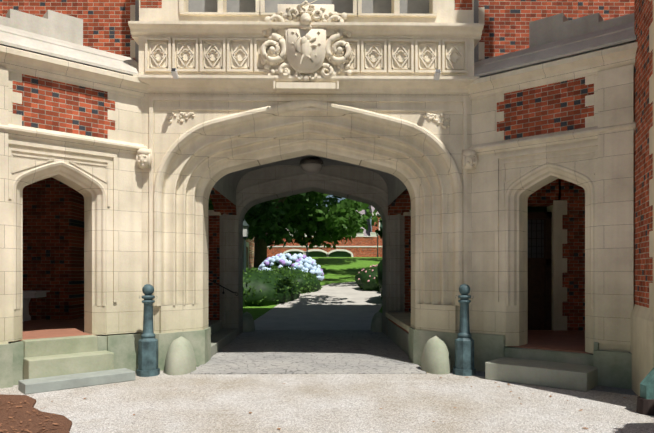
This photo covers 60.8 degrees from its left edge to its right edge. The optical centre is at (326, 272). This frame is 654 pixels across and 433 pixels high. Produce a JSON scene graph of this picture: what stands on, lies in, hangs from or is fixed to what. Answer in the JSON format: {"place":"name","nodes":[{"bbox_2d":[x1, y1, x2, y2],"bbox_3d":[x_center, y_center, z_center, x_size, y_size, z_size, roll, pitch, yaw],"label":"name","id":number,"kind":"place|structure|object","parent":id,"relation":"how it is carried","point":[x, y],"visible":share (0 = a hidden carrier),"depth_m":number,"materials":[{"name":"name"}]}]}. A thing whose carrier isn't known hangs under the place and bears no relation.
{"place":"outdoors","nodes":[
{"label":"outdoors","id":0,"kind":"place"},
{"bbox_2d":[22,335,113,379],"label":"stone steps","id":1,"kind":"structure","parent":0,"point":[50,357],"depth_m":7.54,"materials":[{"name":"beige stone"}]},
{"bbox_2d":[0,9,138,75],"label":"parapet","id":2,"kind":"structure","parent":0,"point":[50,33],"depth_m":8.08,"materials":[{"name":"beige stone"}]},
{"bbox_2d":[258,253,323,281],"bbox_3d":[-1.746,0.169,26.416,3.087,2.085,2.689,0,0,-1],"label":"hydrangea","id":3,"kind":"object","parent":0,"point":[276,264],"depth_m":25.60,"materials":[{"name":"plant"}]},
{"bbox_2d":[259,254,323,275],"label":"hydrangea flowers","id":4,"kind":"object","parent":3,"relation":"attached to","point":[281,261],"visible":0.23,"depth_m":25.57,"materials":[{"name":"plant"}]},
{"bbox_2d":[140,0,471,9],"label":"brick wall","id":5,"kind":"structure","parent":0,"point":[463,4],"depth_m":8.34,"materials":[{"name":"red brick"}]},
{"bbox_2d":[189,330,426,373],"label":"passage paving","id":6,"kind":"structure","parent":0,"point":[313,352],"depth_m":9.99,"materials":[{"name":"grey concrete"}]},
{"bbox_2d":[243,312,254,331],"bbox_3d":[-2.018,1.241,13.831,0.420,0.500,0.380,0,0,-1],"label":"guard","id":7,"kind":"object","parent":6,"relation":"on","point":[248,323],"visible":0.62,"depth_m":13.76,"materials":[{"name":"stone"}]},
{"bbox_2d":[208,188,410,319],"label":"brick wall","id":8,"kind":"structure","parent":6,"relation":"on","point":[399,204],"depth_m":12.66,"materials":[{"name":"red brick"}]},
{"bbox_2d":[371,312,381,331],"bbox_3d":[1.312,1.241,13.879,0.420,0.500,0.380,0,0,-1],"label":"guard","id":9,"kind":"object","parent":6,"relation":"on","point":[376,323],"visible":0.67,"depth_m":13.80,"materials":[{"name":"stone"}]},
{"bbox_2d":[243,257,381,319],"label":"lawn","id":10,"kind":"structure","parent":0,"point":[340,269],"depth_m":44.83,"materials":[{"name":"green plant"}]},
{"bbox_2d":[243,219,248,271],"bbox_3d":[-3.239,-0.521,21.894,0.368,3.200,0.368,0,0,-1],"label":"lamp post","id":11,"kind":"object","parent":10,"relation":"on","point":[244,247],"depth_m":21.84,"materials":[{"name":"metal"}]},
{"bbox_2d":[246,236,254,269],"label":"building","id":12,"kind":"structure","parent":10,"relation":"on","point":[251,252],"depth_m":45.18,"materials":[{"name":"brown stone"}]},
{"bbox_2d":[246,247,247,267],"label":"building door","id":13,"kind":"structure","parent":12,"relation":"attached to","point":[246,257],"depth_m":42.13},
{"bbox_2d":[246,242,248,267],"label":"building trim","id":14,"kind":"structure","parent":12,"relation":"attached to","point":[247,244],"depth_m":42.86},
{"bbox_2d":[267,229,288,249],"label":"tree","id":15,"kind":"object","parent":10,"relation":"on","point":[281,241],"visible":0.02,"depth_m":56.33,"materials":[{"name":"green plant"}]},
{"bbox_2d":[268,202,323,232],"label":"tree leaves","id":16,"kind":"object","parent":15,"relation":"attached to","point":[301,217],"depth_m":51.20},
{"bbox_2d":[243,267,321,306],"bbox_3d":[-3.441,0.909,23.000,6.573,2.346,9.449,0,0,-1],"label":"hedge","id":17,"kind":"object","parent":10,"relation":"on","point":[268,288],"depth_m":20.97,"materials":[{"name":"green plant"}]},
{"bbox_2d":[208,191,410,267],"bbox_3d":[-3.725,-5.894,30.481,27.030,13.268,25.694,0,0,-1],"label":"tree","id":18,"kind":"object","parent":10,"relation":"on","point":[337,221],"depth_m":33.57,"materials":[{"name":"green plant"}]},
{"bbox_2d":[208,193,341,246],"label":"tree leaves","id":19,"kind":"object","parent":18,"relation":"attached to","point":[258,227],"visible":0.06,"depth_m":29.20,"materials":[{"name":"green plant"}]},
{"bbox_2d":[308,200,381,219],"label":"tree","id":20,"kind":"object","parent":10,"relation":"on","point":[325,202],"depth_m":41.35,"materials":[{"name":"green plant"}]},
{"bbox_2d":[374,214,381,238],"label":"tree leaves","id":21,"kind":"object","parent":20,"relation":"attached to","point":[379,232],"depth_m":41.06,"materials":[{"name":"green plant"}]},
{"bbox_2d":[340,198,368,209],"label":"tree","id":22,"kind":"object","parent":10,"relation":"on","point":[354,201],"visible":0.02,"depth_m":89.47,"materials":[{"name":"green plant"}]},
{"bbox_2d":[355,258,381,298],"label":"shrubs","id":23,"kind":"object","parent":10,"relation":"on","point":[364,277],"depth_m":24.55,"materials":[{"name":"green plant"}]},
{"bbox_2d":[358,265,377,281],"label":"flowers","id":24,"kind":"object","parent":23,"relation":"attached to","point":[366,272],"visible":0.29,"depth_m":24.93,"materials":[{"name":"pink"}]},
{"bbox_2d":[0,0,633,63],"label":"brick wall","id":25,"kind":"structure","parent":0,"point":[106,28],"depth_m":9.20,"materials":[{"name":"red brick"}]},
{"bbox_2d":[130,5,484,59],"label":"house quoins","id":26,"kind":"object","parent":25,"relation":"attached to","point":[481,44],"visible":0.12,"depth_m":9.27,"materials":[{"name":"stone"}]},
{"bbox_2d":[254,282,381,329],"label":"path","id":27,"kind":"structure","parent":0,"point":[346,306],"depth_m":18.61,"materials":[{"name":"concrete"}]},
{"bbox_2d":[267,215,381,256],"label":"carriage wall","id":28,"kind":"structure","parent":0,"point":[360,251],"depth_m":63.99,"materials":[{"name":"red brick"}]},
{"bbox_2d":[268,213,381,256],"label":"stone trim","id":29,"kind":"structure","parent":28,"relation":"attached to","point":[372,234],"depth_m":63.91,"materials":[{"name":"beige stone"}]},
{"bbox_2d":[288,205,377,235],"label":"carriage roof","id":30,"kind":"structure","parent":28,"relation":"on","point":[365,231],"depth_m":65.67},
{"bbox_2d":[285,222,381,256],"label":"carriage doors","id":31,"kind":"structure","parent":28,"relation":"in","point":[332,254],"depth_m":64.19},
{"bbox_2d":[0,366,653,432],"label":"gravel ground","id":32,"kind":"structure","parent":0,"point":[162,402],"depth_m":6.22,"materials":[{"name":"beige gravel"}]},
{"bbox_2d":[0,394,71,432],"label":"mulch bed","id":33,"kind":"object","parent":32,"relation":"on","point":[64,425],"visible":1,"depth_m":5.56,"materials":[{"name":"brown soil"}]},
{"bbox_2d":[0,333,141,387],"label":"wing plinth","id":34,"kind":"structure","parent":32,"relation":"on","point":[123,348],"depth_m":8.08,"materials":[{"name":"stone"}]},
{"bbox_2d":[0,45,149,343],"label":"wing wall","id":35,"kind":"structure","parent":32,"relation":"on","point":[103,176],"depth_m":8.06,"materials":[{"name":"beige stone"}]},
{"bbox_2d":[13,74,114,138],"bbox_3d":[-3.631,-2.287,7.766,1.340,0.695,0.024,0,0,-41],"label":"brick panel","id":36,"kind":"object","parent":35,"relation":"attached to","point":[48,104],"visible":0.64,"depth_m":7.73,"materials":[{"name":"red brick"}]},
{"bbox_2d":[136,148,151,168],"bbox_3d":[-2.755,-1.707,8.362,0.230,0.305,0.235,0,0,-1],"label":"mask","id":37,"kind":"object","parent":35,"relation":"attached to","point":[143,158],"visible":0.98,"depth_m":8.31,"materials":[{"name":"stone"}]},
{"bbox_2d":[18,368,134,393],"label":"step","id":38,"kind":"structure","parent":32,"relation":"on","point":[48,384],"depth_m":7.21,"materials":[{"name":"grey stone"}]},
{"bbox_2d":[136,284,159,376],"bbox_3d":[-2.590,0.832,8.072,0.300,1.318,0.300,0,0,-1],"label":"bollard","id":39,"kind":"object","parent":32,"relation":"on","point":[148,354],"visible":1,"depth_m":8.00,"materials":[{"name":"metal"}]},
{"bbox_2d":[164,336,195,374],"bbox_3d":[-2.208,1.231,8.248,0.460,0.520,0.400,0,0,-1],"label":"guard","id":40,"kind":"object","parent":32,"relation":"on","point":[180,359],"visible":1,"depth_m":8.17,"materials":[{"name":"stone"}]},
{"bbox_2d":[142,327,471,370],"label":"block plinth","id":41,"kind":"structure","parent":32,"relation":"on","point":[200,341],"depth_m":8.84,"materials":[{"name":"grey stone"}]},
{"bbox_2d":[142,92,471,333],"bbox_3d":[-0.307,-0.629,8.935,5.030,4.240,1.020,0,0,-1],"label":"stone archway","id":42,"kind":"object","parent":32,"relation":"on","point":[199,155],"depth_m":8.62,"materials":[{"name":"beige stone"}]},
{"bbox_2d":[128,0,483,93],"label":"frieze","id":43,"kind":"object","parent":42,"relation":"attached to","point":[395,51],"depth_m":8.33,"materials":[{"name":"beige stone"}]},
{"bbox_2d":[260,0,351,81],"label":"coat of arms","id":44,"kind":"object","parent":43,"relation":"attached to","point":[305,49],"visible":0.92,"depth_m":8.23},
{"bbox_2d":[273,81,338,92],"bbox_3d":[-0.314,-2.769,8.357,0.978,0.110,0.235,0,0,-1],"label":"stone plaque","id":45,"kind":"object","parent":43,"relation":"attached to","point":[306,87],"visible":1,"depth_m":8.27,"materials":[{"name":"stone"}]},
{"bbox_2d":[171,69,440,79],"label":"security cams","id":46,"kind":"object","parent":43,"relation":"attached to","point":[436,75],"visible":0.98,"depth_m":8.18,"materials":[{"name":"white"}]},
{"bbox_2d":[149,96,466,285],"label":"molding","id":47,"kind":"structure","parent":42,"relation":"attached to","point":[152,99],"depth_m":8.46,"materials":[{"name":"beige stone"}]},
{"bbox_2d":[167,112,450,127],"bbox_3d":[-0.270,-2.314,8.487,4.314,0.240,0.040,0,0,-1],"label":"carved ornament","id":48,"kind":"object","parent":42,"relation":"attached to","point":[429,116],"visible":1,"depth_m":8.50,"materials":[{"name":"stone"}]},
{"bbox_2d":[84,377,626,429],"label":"fallen leaves","id":49,"kind":"object","parent":32,"relation":"on","point":[454,407],"visible":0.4,"depth_m":6.05,"materials":[{"name":"brown plant"}]},
{"bbox_2d":[421,336,451,374],"bbox_3d":[1.662,1.231,8.303,0.460,0.520,0.400,0,0,-1],"label":"guard","id":50,"kind":"object","parent":32,"relation":"on","point":[436,358],"visible":1,"depth_m":8.22,"materials":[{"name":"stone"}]},
{"bbox_2d":[453,284,475,375],"bbox_3d":[2.009,0.832,8.138,0.300,1.318,0.300,0,0,-1],"label":"bollard","id":51,"kind":"object","parent":32,"relation":"on","point":[464,353],"visible":1,"depth_m":8.06,"materials":[{"name":"metal"}]},
{"bbox_2d":[485,357,597,391],"bbox_3d":[2.905,1.371,7.567,1.330,0.240,0.620,0,0,39],"label":"stone step","id":52,"kind":"object","parent":32,"relation":"on","point":[576,377],"visible":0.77,"depth_m":7.32,"materials":[{"name":"grey stone"}]},
{"bbox_2d":[465,42,637,353],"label":"wing wall","id":53,"kind":"structure","parent":32,"relation":"on","point":[594,158],"depth_m":7.65,"materials":[{"name":"beige stone"}]},
{"bbox_2d":[462,149,477,169],"bbox_3d":[2.165,-1.707,8.433,0.230,0.305,0.235,0,0,-1],"label":"carved stone boss","id":54,"kind":"object","parent":53,"relation":"attached to","point":[469,159],"visible":1,"depth_m":8.38,"materials":[{"name":"stone"}]},
{"bbox_2d":[497,77,593,139],"bbox_3d":[3.048,-2.287,7.862,1.340,0.695,0.024,0,0,39],"label":"brick panel","id":55,"kind":"object","parent":53,"relation":"in","point":[549,108],"visible":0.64,"depth_m":7.83,"materials":[{"name":"red brick"}]},
{"bbox_2d":[474,13,635,77],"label":"parapet","id":56,"kind":"structure","parent":53,"relation":"on","point":[556,37],"depth_m":8.09,"materials":[{"name":"grey stone"}]},
{"bbox_2d":[472,333,631,388],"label":"wing plinth","id":57,"kind":"structure","parent":32,"relation":"on","point":[614,368],"depth_m":7.64,"materials":[{"name":"stone"}]},
{"bbox_2d":[630,0,653,395],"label":"brick wall","id":58,"kind":"structure","parent":32,"relation":"on","point":[643,166],"depth_m":6.59,"materials":[{"name":"red brick"}]},
{"bbox_2d":[640,367,653,398],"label":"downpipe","id":59,"kind":"object","parent":58,"relation":"attached to","point":[647,387],"visible":1,"depth_m":5.84,"materials":[{"name":"teal metal"}]},
{"bbox_2d":[636,396,653,415],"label":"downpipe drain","id":60,"kind":"object","parent":32,"relation":"on","point":[645,406],"visible":0.88,"depth_m":5.82,"materials":[{"name":"brown metal"}]},
{"bbox_2d":[316,195,371,231],"label":"sky","id":61,"kind":"structure","parent":0,"point":[328,195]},
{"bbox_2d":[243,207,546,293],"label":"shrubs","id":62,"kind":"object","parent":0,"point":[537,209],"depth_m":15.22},
{"bbox_2d":[388,318,408,332],"bbox_3d":[1.666,1.056,11.123,0.470,0.070,3.320,0,0,-1],"label":"ledge edge","id":63,"kind":"object","parent":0,"point":[398,325],"visible":0.07,"depth_m":11.15,"materials":[{"name":"beige stone"}]},
{"bbox_2d":[385,312,410,331],"bbox_3d":[1.641,0.971,11.123,0.560,0.100,3.300,0,0,-1],"label":"ledge top","id":64,"kind":"object","parent":63,"relation":"on","point":[402,319],"visible":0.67,"depth_m":11.29,"materials":[{"name":"beige stone"}]},
{"bbox_2d":[528,219,543,257],"bbox_3d":[3.751,-0.629,10.481,0.670,0.720,0.016,0,0,-1],"label":"window grille","id":65,"kind":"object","parent":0,"point":[536,238],"visible":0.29,"depth_m":10.48,"materials":[{"name":"black metal"}]},
{"bbox_3d":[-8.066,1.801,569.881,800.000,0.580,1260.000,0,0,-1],"label":"terrain","id":66,"kind":"structure","parent":0,"visible":0},
{"bbox_2d":[11,317,591,353],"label":"porch floors","id":67,"kind":"structure","parent":66,"relation":"on","point":[568,340],"depth_m":8.88,"materials":[{"name":"tile"}]},
{"bbox_2d":[23,291,49,320],"bbox_3d":[-6.273,0.631,10.334,2.000,0.560,0.510,0,0,-1],"label":"porch bench","id":68,"kind":"object","parent":67,"relation":"on","point":[28,296],"visible":0.56,"depth_m":10.32,"materials":[{"name":"stone"}]},
{"bbox_2d":[23,177,83,319],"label":"porch back wall","id":69,"kind":"structure","parent":67,"relation":"on","point":[53,236],"depth_m":10.62,"materials":[{"name":"brick"}]},
{"bbox_2d":[528,178,584,329],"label":"porch back wall","id":70,"kind":"structure","parent":67,"relation":"on","point":[573,253],"depth_m":10.41,"materials":[{"name":"red brick"}]},
{"bbox_2d":[528,212,551,329],"bbox_3d":[3.750,-0.019,10.518,0.950,2.220,0.090,0,0,-1],"label":"porch door","id":71,"kind":"structure","parent":70,"relation":"in","point":[539,293],"depth_m":10.49,"materials":[{"name":"brown wood"}]},
{"bbox_2d":[528,220,543,257],"bbox_3d":[3.751,-0.629,10.496,0.670,0.720,0.015,0,0,-1],"label":"door window","id":72,"kind":"structure","parent":71,"relation":"in","point":[534,240],"depth_m":10.49,"materials":[{"name":"glass"}]},
{"bbox_2d":[547,200,566,330],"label":"stone quoins","id":73,"kind":"object","parent":70,"relation":"attached to","point":[558,209],"visible":0.83,"depth_m":10.40,"materials":[{"name":"beige stone"}]},
{"bbox_2d":[208,320,408,356],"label":"passage kerbs","id":74,"kind":"structure","parent":66,"relation":"on","point":[221,338],"depth_m":11.34,"materials":[{"name":"stone"}]},
{"bbox_2d":[220,165,403,335],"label":"passage wall","id":75,"kind":"structure","parent":66,"relation":"on","point":[265,184],"depth_m":12.78,"materials":[{"name":"stone"}]},
{"bbox_2d":[208,279,237,295],"bbox_3d":[-2.555,0.234,12.626,1.103,0.610,0.094,0,0,-1],"label":"handrail","id":76,"kind":"object","parent":75,"relation":"attached to","point":[223,292],"visible":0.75,"depth_m":12.59,"materials":[{"name":"black metal"}]},
{"bbox_2d":[208,210,410,215],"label":"stone blocks","id":77,"kind":"structure","parent":75,"relation":"attached to","point":[211,212],"depth_m":12.63,"materials":[{"name":"beige stone"}]},
{"bbox_2d":[213,155,406,205],"bbox_3d":[-0.310,-1.977,10.870,3.470,0.935,3.790,0,0,-1],"label":"passage vault","id":78,"kind":"object","parent":75,"relation":"on","point":[226,186],"visible":0.06,"depth_m":12.14,"materials":[{"name":"beige stone"}]},
{"bbox_2d":[300,163,322,173],"bbox_3d":[-0.321,-2.139,11.595,0.466,0.190,0.466,0,0,-1],"label":"ceiling light","id":79,"kind":"object","parent":78,"relation":"attached to","point":[311,168],"visible":1,"depth_m":11.45,"materials":[{"name":"white glass"}]},
{"bbox_2d":[300,158,323,164],"bbox_3d":[-0.321,-2.302,11.595,0.500,0.135,0.500,0,0,-1],"label":"ceiling light base","id":80,"kind":"object","parent":78,"relation":"attached to","point":[311,160],"visible":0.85,"depth_m":11.38,"materials":[{"name":"black metal"}]}
]}

